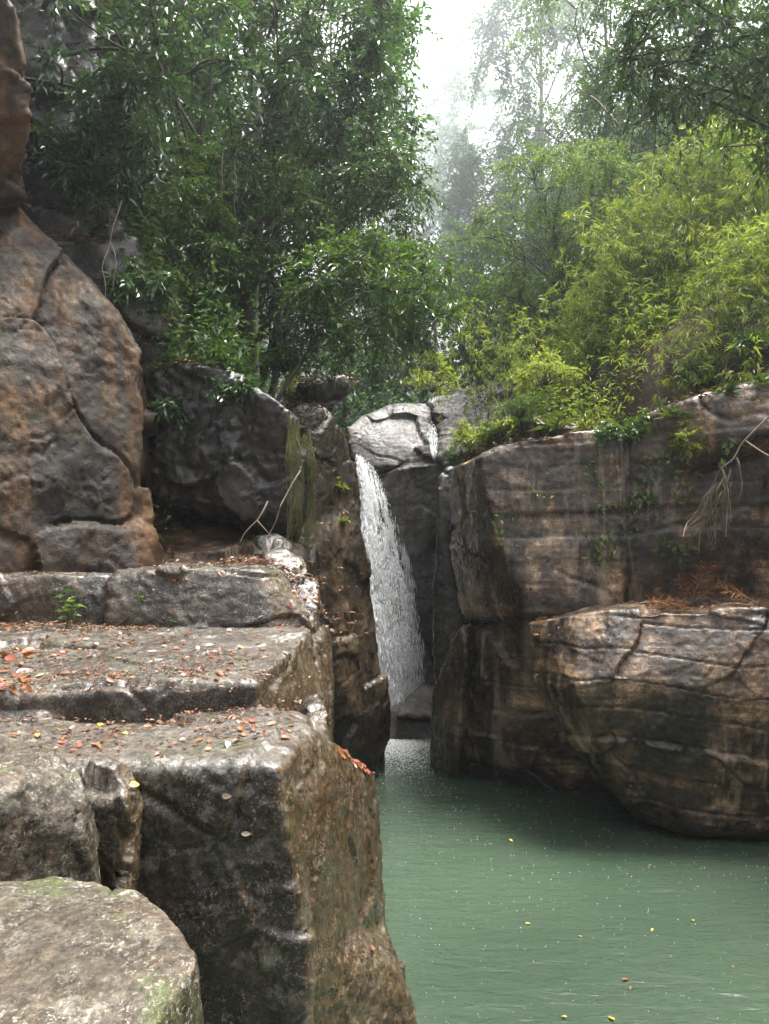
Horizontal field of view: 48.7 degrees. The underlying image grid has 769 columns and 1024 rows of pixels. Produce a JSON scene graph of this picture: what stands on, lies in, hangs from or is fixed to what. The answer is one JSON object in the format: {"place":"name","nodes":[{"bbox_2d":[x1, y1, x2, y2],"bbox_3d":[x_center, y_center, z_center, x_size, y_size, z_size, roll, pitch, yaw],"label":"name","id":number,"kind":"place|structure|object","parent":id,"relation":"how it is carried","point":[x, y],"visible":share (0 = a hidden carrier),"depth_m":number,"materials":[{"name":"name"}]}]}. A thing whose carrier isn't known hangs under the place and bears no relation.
{"place":"outdoors","nodes":[
{"label":"outdoors","id":0,"kind":"place"},
{"bbox_2d":[0,0,174,572],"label":"rock cliff","id":1,"kind":"structure","parent":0,"point":[78,424],"depth_m":10.89,"materials":[{"name":"stone"}]},
{"bbox_2d":[10,0,265,168],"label":"tree","id":2,"kind":"object","parent":1,"relation":"on","point":[138,76],"visible":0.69,"depth_m":12.24,"materials":[{"name":"green plant"}]},
{"bbox_2d":[100,250,184,324],"bbox_3d":[-3.658,-3.286,12.586,1.254,1.062,1.317,1,-2,-36],"label":"shrub","id":3,"kind":"object","parent":1,"relation":"on","point":[131,279],"visible":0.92,"depth_m":12.33,"materials":[{"name":"green plant"}]},
{"bbox_2d":[146,394,189,433],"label":"shrub","id":4,"kind":"object","parent":1,"relation":"on","point":[167,408],"visible":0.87,"depth_m":12.45,"materials":[{"name":"green plant"}]},
{"bbox_2d":[145,361,316,541],"bbox_3d":[-2.620,-0.222,14.146,3.111,4.013,3.712,0,-2,0],"label":"rock block","id":5,"kind":"object","parent":1,"relation":"on","point":[219,463],"visible":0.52,"depth_m":12.57,"materials":[{"name":"stone"}]},
{"bbox_2d":[203,373,265,405],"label":"shrub","id":6,"kind":"object","parent":5,"relation":"on","point":[235,390],"visible":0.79,"depth_m":12.36,"materials":[{"name":"green plant"}]},
{"bbox_2d":[282,414,303,543],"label":"hanging roots","id":7,"kind":"object","parent":5,"relation":"hanging from","point":[294,452],"visible":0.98,"depth_m":12.22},
{"bbox_2d":[295,428,316,575],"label":"hanging roots","id":8,"kind":"object","parent":5,"relation":"hanging from","point":[310,453],"visible":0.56,"depth_m":12.91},
{"bbox_2d":[261,219,483,401],"bbox_3d":[-0.208,-3.006,13.939,3.709,3.477,2.824,0,-2,0],"label":"tree","id":9,"kind":"object","parent":5,"relation":"on","point":[420,294],"visible":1,"depth_m":13.55,"materials":[{"name":"green plant"}]},
{"bbox_2d":[10,0,172,377],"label":"rock cliff","id":10,"kind":"structure","parent":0,"point":[87,258],"depth_m":12.77,"materials":[{"name":"stone"}]},
{"bbox_2d":[368,381,524,694],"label":"rock wall","id":11,"kind":"structure","parent":0,"point":[409,484],"depth_m":22.21,"materials":[{"name":"stone"}]},
{"bbox_2d":[344,403,433,471],"bbox_3d":[0.159,-2.024,24.766,2.514,2.148,4.613,0,-2,0],"label":"capstone","id":12,"kind":"object","parent":11,"relation":"on","point":[390,436],"visible":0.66,"depth_m":23.12,"materials":[{"name":"stone"}]},
{"bbox_2d":[397,352,463,405],"bbox_3d":[0.837,-2.433,15.647,1.259,0.962,0.916,0,-2,0],"label":"shrub","id":13,"kind":"object","parent":11,"relation":"on","point":[417,381],"visible":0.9,"depth_m":15.49,"materials":[{"name":"green plant"}]},
{"bbox_2d":[427,422,437,461],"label":"waterfall","id":14,"kind":"structure","parent":11,"relation":"on","point":[433,438],"depth_m":22.24,"materials":[{"name":"white liquid"}]},
{"bbox_2d":[147,111,768,426],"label":"ground","id":15,"kind":"structure","parent":0,"point":[646,394],"depth_m":16.29,"materials":[{"name":"plant"}]},
{"bbox_2d":[0,734,100,883],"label":"boulder","id":16,"kind":"object","parent":15,"relation":"on","point":[48,828],"visible":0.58,"depth_m":3.84,"materials":[{"name":"stone"}]},
{"bbox_2d":[0,876,202,1023],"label":"boulder","id":17,"kind":"object","parent":15,"relation":"on","point":[72,951],"visible":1,"depth_m":2.70,"materials":[{"name":"stone"}]},
{"bbox_2d":[21,68,189,246],"bbox_3d":[-4.186,-4.268,12.781,2.617,4.644,2.312,0,-2,0],"label":"tree","id":18,"kind":"object","parent":15,"relation":"on","point":[148,138],"visible":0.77,"depth_m":12.46,"materials":[{"name":"green plant"}]},
{"bbox_2d":[0,623,334,741],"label":"rock step","id":19,"kind":"object","parent":15,"relation":"on","point":[310,655],"visible":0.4,"depth_m":7.18,"materials":[{"name":"stone"}]},
{"bbox_2d":[0,570,118,625],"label":"rock step","id":20,"kind":"object","parent":19,"relation":"on","point":[28,597],"visible":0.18,"depth_m":9.74,"materials":[{"name":"stone"}]},
{"bbox_2d":[53,588,84,627],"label":"seedling","id":21,"kind":"object","parent":19,"relation":"on","point":[67,609],"visible":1,"depth_m":9.25,"materials":[{"name":"green plant"}]},
{"bbox_2d":[0,612,168,631],"bbox_3d":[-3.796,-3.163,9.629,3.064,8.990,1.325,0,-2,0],"label":"leaf litter","id":22,"kind":"object","parent":19,"relation":"on","point":[4,624],"visible":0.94,"depth_m":9.30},
{"bbox_2d":[103,561,315,633],"bbox_3d":[-2.286,1.278,11.139,2.946,1.300,3.385,0,-2,0],"label":"rock step","id":23,"kind":"object","parent":19,"relation":"on","point":[254,596],"visible":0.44,"depth_m":9.61,"materials":[{"name":"stone"}]},
{"bbox_2d":[159,516,311,576],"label":"rubble slope","id":24,"kind":"structure","parent":23,"relation":"on","point":[212,541],"depth_m":12.48,"materials":[{"name":"stone"}]},
{"bbox_2d":[252,533,293,552],"bbox_3d":[-1.643,1.037,12.562,0.690,1.447,1.257,0,-2,0],"label":"rock","id":25,"kind":"object","parent":24,"relation":"on","point":[271,541],"visible":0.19,"depth_m":12.17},
{"bbox_2d":[261,547,306,581],"bbox_3d":[-1.366,1.110,11.453,0.663,1.277,1.419,0,-2,-5],"label":"rock","id":26,"kind":"object","parent":23,"relation":"on","point":[285,555],"visible":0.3,"depth_m":11.16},
{"bbox_2d":[290,577,320,627],"bbox_3d":[-1.062,1.270,10.933,0.485,0.879,1.123,0,-2,-5],"label":"rock","id":27,"kind":"object","parent":23,"relation":"on","point":[303,588],"visible":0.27,"depth_m":10.55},
{"bbox_2d":[300,597,324,632],"bbox_3d":[-1.050,1.355,10.622,0.605,0.676,1.133,0,-2,0],"label":"rock","id":28,"kind":"object","parent":23,"relation":"on","point":[311,606],"visible":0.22,"depth_m":10.31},
{"bbox_2d":[109,0,227,199],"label":"tree","id":29,"kind":"object","parent":15,"relation":"on","point":[196,48],"visible":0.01,"depth_m":19.66,"materials":[{"name":"green plant"}]},
{"bbox_2d":[64,10,282,542],"bbox_3d":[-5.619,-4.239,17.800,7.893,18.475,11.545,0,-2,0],"label":"undergrowth","id":30,"kind":"object","parent":15,"relation":"on","point":[220,350],"visible":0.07,"depth_m":12.82,"materials":[{"name":"green plant"}]},
{"bbox_2d":[18,0,366,641],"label":"leaf litter","id":31,"kind":"object","parent":15,"relation":"on","point":[249,560],"visible":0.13,"depth_m":12.63,"materials":[{"name":"plant"}]},
{"bbox_2d":[131,154,267,345],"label":"tree","id":32,"kind":"object","parent":15,"relation":"on","point":[182,184],"visible":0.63,"depth_m":13.89,"materials":[{"name":"green plant"}]},
{"bbox_2d":[99,0,312,316],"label":"tree","id":33,"kind":"object","parent":15,"relation":"on","point":[264,59],"visible":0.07,"depth_m":19.05,"materials":[{"name":"green plant"}]},
{"bbox_2d":[97,0,377,356],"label":"tree","id":34,"kind":"object","parent":15,"relation":"on","point":[295,101],"visible":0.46,"depth_m":14.83,"materials":[{"name":"green plant"}]},
{"bbox_2d":[152,117,345,350],"bbox_3d":[-2.363,-4.230,14.928,3.618,5.590,2.709,-1,-2,27],"label":"tree","id":35,"kind":"object","parent":15,"relation":"on","point":[206,158],"visible":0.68,"depth_m":14.62,"materials":[{"name":"green plant"}]},
{"bbox_2d":[248,0,263,388],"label":"tree","id":36,"kind":"object","parent":15,"relation":"on","point":[253,324],"visible":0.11,"depth_m":17.03,"materials":[{"name":"brown plant"}]},
{"bbox_2d":[143,0,417,367],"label":"tree","id":37,"kind":"object","parent":15,"relation":"on","point":[204,29],"visible":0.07,"depth_m":20.93,"materials":[{"name":"green plant"}]},
{"bbox_2d":[256,340,323,383],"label":"shrub","id":38,"kind":"object","parent":15,"relation":"on","point":[288,362],"visible":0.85,"depth_m":15.46,"materials":[{"name":"green plant"}]},
{"bbox_2d":[206,113,442,389],"bbox_3d":[-1.405,-5.298,19.553,5.301,7.723,4.987,1,-2,-25],"label":"tree","id":39,"kind":"object","parent":15,"relation":"on","point":[265,288],"visible":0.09,"depth_m":18.85,"materials":[{"name":"green plant"}]},
{"bbox_2d":[231,0,423,355],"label":"tree","id":40,"kind":"object","parent":15,"relation":"on","point":[376,48],"visible":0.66,"depth_m":15.76,"materials":[{"name":"green plant"}]},
{"bbox_2d":[301,305,357,354],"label":"shrub","id":41,"kind":"object","parent":15,"relation":"on","point":[352,322],"visible":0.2,"depth_m":15.38,"materials":[{"name":"green plant"}]},
{"bbox_2d":[236,117,448,370],"bbox_3d":[-0.887,-4.278,15.604,4.553,5.339,2.844,-1,-2,35],"label":"tree","id":42,"kind":"object","parent":15,"relation":"on","point":[397,165],"visible":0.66,"depth_m":14.94,"materials":[{"name":"green plant"}]},
{"bbox_2d":[267,330,423,432],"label":"tree","id":43,"kind":"object","parent":15,"relation":"on","point":[371,388],"visible":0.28,"depth_m":29.41,"materials":[{"name":"green plant"}]},
{"bbox_2d":[264,0,443,398],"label":"tree","id":44,"kind":"object","parent":15,"relation":"on","point":[410,119],"visible":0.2,"depth_m":23.85,"materials":[{"name":"green plant"}]},
{"bbox_2d":[300,234,443,411],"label":"tree","id":45,"kind":"object","parent":15,"relation":"on","point":[392,374],"visible":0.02,"depth_m":32.77,"materials":[{"name":"green plant"}]},
{"bbox_2d":[332,74,448,406],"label":"tree","id":46,"kind":"object","parent":15,"relation":"on","point":[425,139],"visible":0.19,"depth_m":40.11,"materials":[{"name":"green plant"}]},
{"bbox_2d":[353,228,492,403],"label":"tree","id":47,"kind":"object","parent":15,"relation":"on","point":[428,367],"visible":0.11,"depth_m":33.15,"materials":[{"name":"green plant"}]},
{"bbox_2d":[365,88,489,367],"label":"tree","id":48,"kind":"object","parent":15,"relation":"on","point":[441,142],"visible":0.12,"depth_m":48.19,"materials":[{"name":"green plant"}]},
{"bbox_2d":[412,253,468,395],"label":"tree","id":49,"kind":"object","parent":15,"relation":"on","point":[435,346],"visible":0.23,"depth_m":29.20,"materials":[{"name":"green plant"}]},
{"bbox_2d":[148,71,754,433],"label":"undergrowth","id":50,"kind":"object","parent":15,"relation":"on","point":[375,402],"visible":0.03,"depth_m":30.64,"materials":[{"name":"green plant"}]},
{"bbox_2d":[404,56,524,385],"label":"tree","id":51,"kind":"object","parent":15,"relation":"on","point":[450,83],"visible":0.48,"depth_m":44.31,"materials":[{"name":"green plant"}]},
{"bbox_2d":[402,213,556,391],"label":"tree","id":52,"kind":"object","parent":15,"relation":"on","point":[465,258],"visible":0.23,"depth_m":30.78,"materials":[{"name":"green plant"}]},
{"bbox_2d":[399,298,579,437],"bbox_3d":[2.405,0.754,19.724,4.355,11.776,2.456,0,-2,0],"label":"bamboo clump","id":53,"kind":"object","parent":15,"relation":"on","point":[469,349],"visible":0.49,"depth_m":19.78,"materials":[{"name":"green plant"}]},
{"bbox_2d":[432,126,568,371],"bbox_3d":[4.754,-9.064,35.386,6.044,13.789,5.824,0,-2,0],"label":"tree","id":54,"kind":"object","parent":15,"relation":"on","point":[463,187],"visible":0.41,"depth_m":34.37,"materials":[{"name":"green plant"}]},
{"bbox_2d":[433,257,587,397],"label":"tree","id":55,"kind":"object","parent":15,"relation":"on","point":[466,359],"visible":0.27,"depth_m":27.00,"materials":[{"name":"green plant"}]},
{"bbox_2d":[428,137,629,354],"bbox_3d":[4.028,-6.549,23.355,5.153,6.998,4.399,1,-2,-37],"label":"tree","id":56,"kind":"object","parent":15,"relation":"on","point":[503,292],"visible":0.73,"depth_m":22.86,"materials":[{"name":"green plant"}]},
{"bbox_2d":[456,0,618,199],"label":"tree","id":57,"kind":"object","parent":15,"relation":"on","point":[491,29],"visible":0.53,"depth_m":36.23,"materials":[{"name":"green plant"}]},
{"bbox_2d":[461,32,628,226],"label":"tree","id":58,"kind":"object","parent":15,"relation":"on","point":[492,86],"visible":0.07,"depth_m":60.80,"materials":[{"name":"green plant"}]},
{"bbox_2d":[494,236,678,420],"bbox_3d":[4.537,-3.916,18.130,4.190,4.272,2.978,1,-2,-25],"label":"bamboo clump","id":59,"kind":"object","parent":15,"relation":"on","point":[580,346],"visible":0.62,"depth_m":18.05,"materials":[{"name":"green plant"}]},
{"bbox_2d":[493,77,686,270],"bbox_3d":[7.519,-11.691,30.506,7.077,6.765,5.768,0,-2,0],"label":"tree","id":60,"kind":"object","parent":15,"relation":"on","point":[527,153],"visible":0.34,"depth_m":30.40,"materials":[{"name":"green plant"}]},
{"bbox_2d":[517,135,687,297],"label":"tree","id":61,"kind":"object","parent":15,"relation":"on","point":[612,174],"visible":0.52,"depth_m":21.76,"materials":[{"name":"green plant"}]},
{"bbox_2d":[452,187,768,678],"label":"leaf litter","id":62,"kind":"object","parent":15,"relation":"on","point":[687,606],"visible":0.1,"depth_m":15.64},
{"bbox_2d":[501,0,728,215],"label":"tree","id":63,"kind":"object","parent":15,"relation":"on","point":[585,74],"visible":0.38,"depth_m":30.92,"materials":[{"name":"green plant"}]},
{"bbox_2d":[490,25,768,432],"bbox_3d":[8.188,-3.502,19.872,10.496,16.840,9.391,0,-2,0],"label":"undergrowth","id":64,"kind":"object","parent":15,"relation":"on","point":[596,413],"visible":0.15,"depth_m":17.06,"materials":[{"name":"green plant"}]},
{"bbox_2d":[552,151,740,339],"bbox_3d":[5.836,-5.432,18.574,4.966,4.928,3.117,2,-3,-44],"label":"bamboo clump","id":65,"kind":"object","parent":15,"relation":"on","point":[637,220],"visible":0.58,"depth_m":18.19,"materials":[{"name":"green plant"}]},
{"bbox_2d":[559,52,768,236],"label":"tree","id":66,"kind":"object","parent":15,"relation":"on","point":[612,123],"visible":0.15,"depth_m":25.55,"materials":[{"name":"green plant"}]},
{"bbox_2d":[574,0,768,174],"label":"tree","id":67,"kind":"object","parent":15,"relation":"on","point":[619,16],"visible":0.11,"depth_m":28.46,"materials":[{"name":"green plant"}]},
{"bbox_2d":[578,0,768,159],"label":"tree","id":68,"kind":"object","parent":15,"relation":"on","point":[728,19],"visible":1,"depth_m":9.78,"materials":[{"name":"green plant"}]},
{"bbox_2d":[636,102,768,324],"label":"bamboo clump","id":69,"kind":"object","parent":15,"relation":"on","point":[746,199],"visible":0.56,"depth_m":17.80,"materials":[{"name":"green plant"}]},
{"bbox_2d":[643,24,768,205],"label":"tree","id":70,"kind":"object","parent":15,"relation":"on","point":[720,109],"visible":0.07,"depth_m":24.10,"materials":[{"name":"green plant"}]},
{"bbox_2d":[645,0,768,146],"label":"tree","id":71,"kind":"object","parent":15,"relation":"on","point":[727,94],"visible":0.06,"depth_m":26.11,"materials":[{"name":"green plant"}]},
{"bbox_2d":[673,352,741,391],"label":"shrub","id":72,"kind":"object","parent":15,"relation":"on","point":[689,367],"visible":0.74,"depth_m":15.19,"materials":[{"name":"green plant"}]},
{"bbox_2d":[684,68,768,206],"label":"tree","id":73,"kind":"object","parent":15,"relation":"on","point":[758,116],"visible":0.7,"depth_m":10.64,"materials":[{"name":"green plant"}]},
{"bbox_2d":[722,324,768,366],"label":"shrub","id":74,"kind":"object","parent":15,"relation":"on","point":[746,336],"visible":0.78,"depth_m":14.69,"materials":[{"name":"green plant"}]},
{"bbox_2d":[190,0,768,383],"label":"sky","id":75,"kind":"structure","parent":0,"point":[449,18],"materials":[{"name":"white"}]},
{"bbox_2d":[375,740,768,1023],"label":"water","id":76,"kind":"structure","parent":0,"point":[546,965],"depth_m":10.39,"materials":[{"name":"liquid"}]},
{"bbox_2d":[0,706,416,1023],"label":"rock step","id":77,"kind":"object","parent":76,"relation":"in","point":[277,915],"visible":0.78,"depth_m":4.94,"materials":[{"name":"stone"}]},
{"bbox_2d":[0,709,53,722],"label":"rock","id":78,"kind":"object","parent":77,"relation":"on","point":[18,715],"visible":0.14,"depth_m":6.41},
{"bbox_2d":[75,757,143,890],"bbox_3d":[-1.591,1.970,4.761,0.473,1.188,0.563,0,-2,0],"label":"rock","id":79,"kind":"object","parent":77,"relation":"on","point":[116,802],"visible":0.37,"depth_m":4.61,"materials":[{"name":"stone"}]},
{"bbox_2d":[0,563,299,753],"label":"leaf litter","id":80,"kind":"object","parent":77,"relation":"on","point":[82,731],"visible":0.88,"depth_m":7.11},
{"bbox_2d":[0,664,328,732],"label":"leaf litter","id":81,"kind":"object","parent":77,"relation":"on","point":[112,675],"visible":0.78,"depth_m":6.50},
{"bbox_2d":[300,694,329,739],"bbox_3d":[-0.569,2.404,6.862,0.298,1.721,1.084,0,-2,-8],"label":"rock","id":82,"kind":"object","parent":77,"relation":"on","point":[313,707],"visible":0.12,"depth_m":6.82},
{"bbox_2d":[309,542,333,738],"bbox_3d":[-1.913,3.005,15.044,2.538,5.108,2.088,-1,-2,33],"label":"rock slab","id":83,"kind":"object","parent":76,"relation":"in","point":[327,621],"visible":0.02,"depth_m":14.36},
{"bbox_2d":[285,403,390,778],"bbox_3d":[-1.383,2.078,16.442,2.548,8.123,4.183,-1,-2,31],"label":"rock pillar","id":84,"kind":"object","parent":76,"relation":"in","point":[362,720],"visible":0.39,"depth_m":15.52,"materials":[{"name":"stone"}]},
{"bbox_2d":[292,374,350,412],"bbox_3d":[-1.255,-2.309,16.644,1.087,0.672,1.916,0,-2,-11],"label":"rock block","id":85,"kind":"object","parent":84,"relation":"on","point":[307,391],"visible":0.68,"depth_m":15.89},
{"bbox_2d":[355,454,428,706],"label":"waterfall","id":86,"kind":"structure","parent":76,"relation":"on","point":[394,664],"depth_m":21.40,"materials":[{"name":"white liquid"}]},
{"bbox_2d":[390,701,429,740],"bbox_3d":[0.619,5.364,19.951,1.362,1.698,1.860,0,-2,0],"label":"boulder","id":87,"kind":"object","parent":76,"relation":"in","point":[408,728],"visible":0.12,"depth_m":19.23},
{"bbox_2d":[396,683,434,719],"bbox_3d":[0.794,4.413,19.796,1.045,0.742,1.693,0,-2,0],"label":"boulder","id":88,"kind":"object","parent":87,"relation":"on","point":[417,704],"visible":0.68,"depth_m":19.38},
{"bbox_2d":[382,739,443,789],"bbox_3d":[0.415,5.037,16.829,2.972,0.040,4.655,0,-2,0],"label":"foam","id":89,"kind":"object","parent":76,"relation":"on","point":[399,743],"visible":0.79,"depth_m":18.28,"materials":[{"name":"white liquid"}]},
{"bbox_2d":[429,622,481,779],"bbox_3d":[1.725,4.152,17.302,1.209,3.978,3.150,-1,-2,25],"label":"rock block","id":90,"kind":"object","parent":76,"relation":"in","point":[452,703],"visible":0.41,"depth_m":16.04,"materials":[{"name":"stone"}]},
{"bbox_2d":[432,466,478,682],"bbox_3d":[2.023,2.586,19.637,0.977,7.218,3.653,-1,-2,22],"label":"rock pillar","id":91,"kind":"object","parent":76,"relation":"in","point":[449,620],"visible":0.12,"depth_m":18.24,"materials":[{"name":"stone"}]},
{"bbox_2d":[465,594,768,836],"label":"rock cliff","id":92,"kind":"structure","parent":76,"relation":"in","point":[657,716],"depth_m":12.68,"materials":[{"name":"stone"}]},
{"bbox_2d":[448,375,768,623],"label":"rock cliff","id":93,"kind":"structure","parent":92,"relation":"on","point":[487,483],"depth_m":14.44,"materials":[{"name":"stone"}]},
{"bbox_2d":[446,417,490,453],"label":"shrub","id":94,"kind":"object","parent":93,"relation":"on","point":[461,438],"visible":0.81,"depth_m":16.94,"materials":[{"name":"green plant"}]},
{"bbox_2d":[484,416,525,441],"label":"shrub","id":95,"kind":"object","parent":93,"relation":"on","point":[508,433],"visible":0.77,"depth_m":16.48,"materials":[{"name":"green plant"}]},
{"bbox_2d":[491,391,550,423],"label":"shrub","id":96,"kind":"object","parent":93,"relation":"on","point":[524,409],"visible":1,"depth_m":15.40,"materials":[{"name":"green plant"}]},
{"bbox_2d":[506,345,586,395],"bbox_3d":[2.975,-2.557,15.543,1.296,0.808,1.185,1,-2,-31],"label":"shrub","id":97,"kind":"object","parent":93,"relation":"on","point":[549,369],"visible":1,"depth_m":15.48,"materials":[{"name":"green plant"}]},
{"bbox_2d":[574,524,616,579],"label":"creeper","id":98,"kind":"object","parent":93,"relation":"attached to","point":[598,549],"visible":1,"depth_m":14.30,"materials":[{"name":"green plant"}]},
{"bbox_2d":[583,412,613,513],"bbox_3d":[3.641,-0.836,14.485,0.526,1.788,0.382,0,-2,14],"label":"creeper","id":99,"kind":"object","parent":93,"relation":"attached to","point":[597,471],"visible":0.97,"depth_m":14.43,"materials":[{"name":"green plant"}]},
{"bbox_2d":[593,415,646,450],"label":"shrub","id":100,"kind":"object","parent":93,"relation":"on","point":[609,431],"visible":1,"depth_m":14.41,"materials":[{"name":"green plant"}]},
{"bbox_2d":[614,476,663,529],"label":"creeper","id":101,"kind":"object","parent":93,"relation":"attached to","point":[639,500],"visible":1,"depth_m":14.38,"materials":[{"name":"green plant"}]},
{"bbox_2d":[624,407,653,434],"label":"shrub","id":102,"kind":"object","parent":93,"relation":"on","point":[642,423],"visible":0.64,"depth_m":14.46,"materials":[{"name":"green plant"}]},
{"bbox_2d":[652,533,699,565],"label":"creeper","id":103,"kind":"object","parent":93,"relation":"attached to","point":[682,550],"visible":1,"depth_m":14.21,"materials":[{"name":"green plant"}]},
{"bbox_2d":[654,447,704,505],"bbox_3d":[4.917,-0.597,14.247,0.854,1.006,0.438,0,-2,0],"label":"creeper","id":104,"kind":"object","parent":93,"relation":"attached to","point":[675,472],"visible":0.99,"depth_m":14.23,"materials":[{"name":"green plant"}]},
{"bbox_2d":[599,188,768,411],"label":"bamboo clump","id":105,"kind":"object","parent":93,"relation":"on","point":[756,248],"visible":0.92,"depth_m":15.18,"materials":[{"name":"green plant"}]},
{"bbox_2d":[665,417,709,462],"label":"shrub","id":106,"kind":"object","parent":93,"relation":"attached to","point":[684,438],"visible":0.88,"depth_m":13.98,"materials":[{"name":"green plant"}]},
{"bbox_2d":[683,416,768,553],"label":"hanging branch","id":107,"kind":"object","parent":93,"relation":"hanging from","point":[711,495],"visible":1,"depth_m":12.90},
{"bbox_2d":[687,559,718,600],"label":"dry frond","id":108,"kind":"object","parent":92,"relation":"on","point":[701,576],"visible":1,"depth_m":13.73,"materials":[{"name":"brown plant"}]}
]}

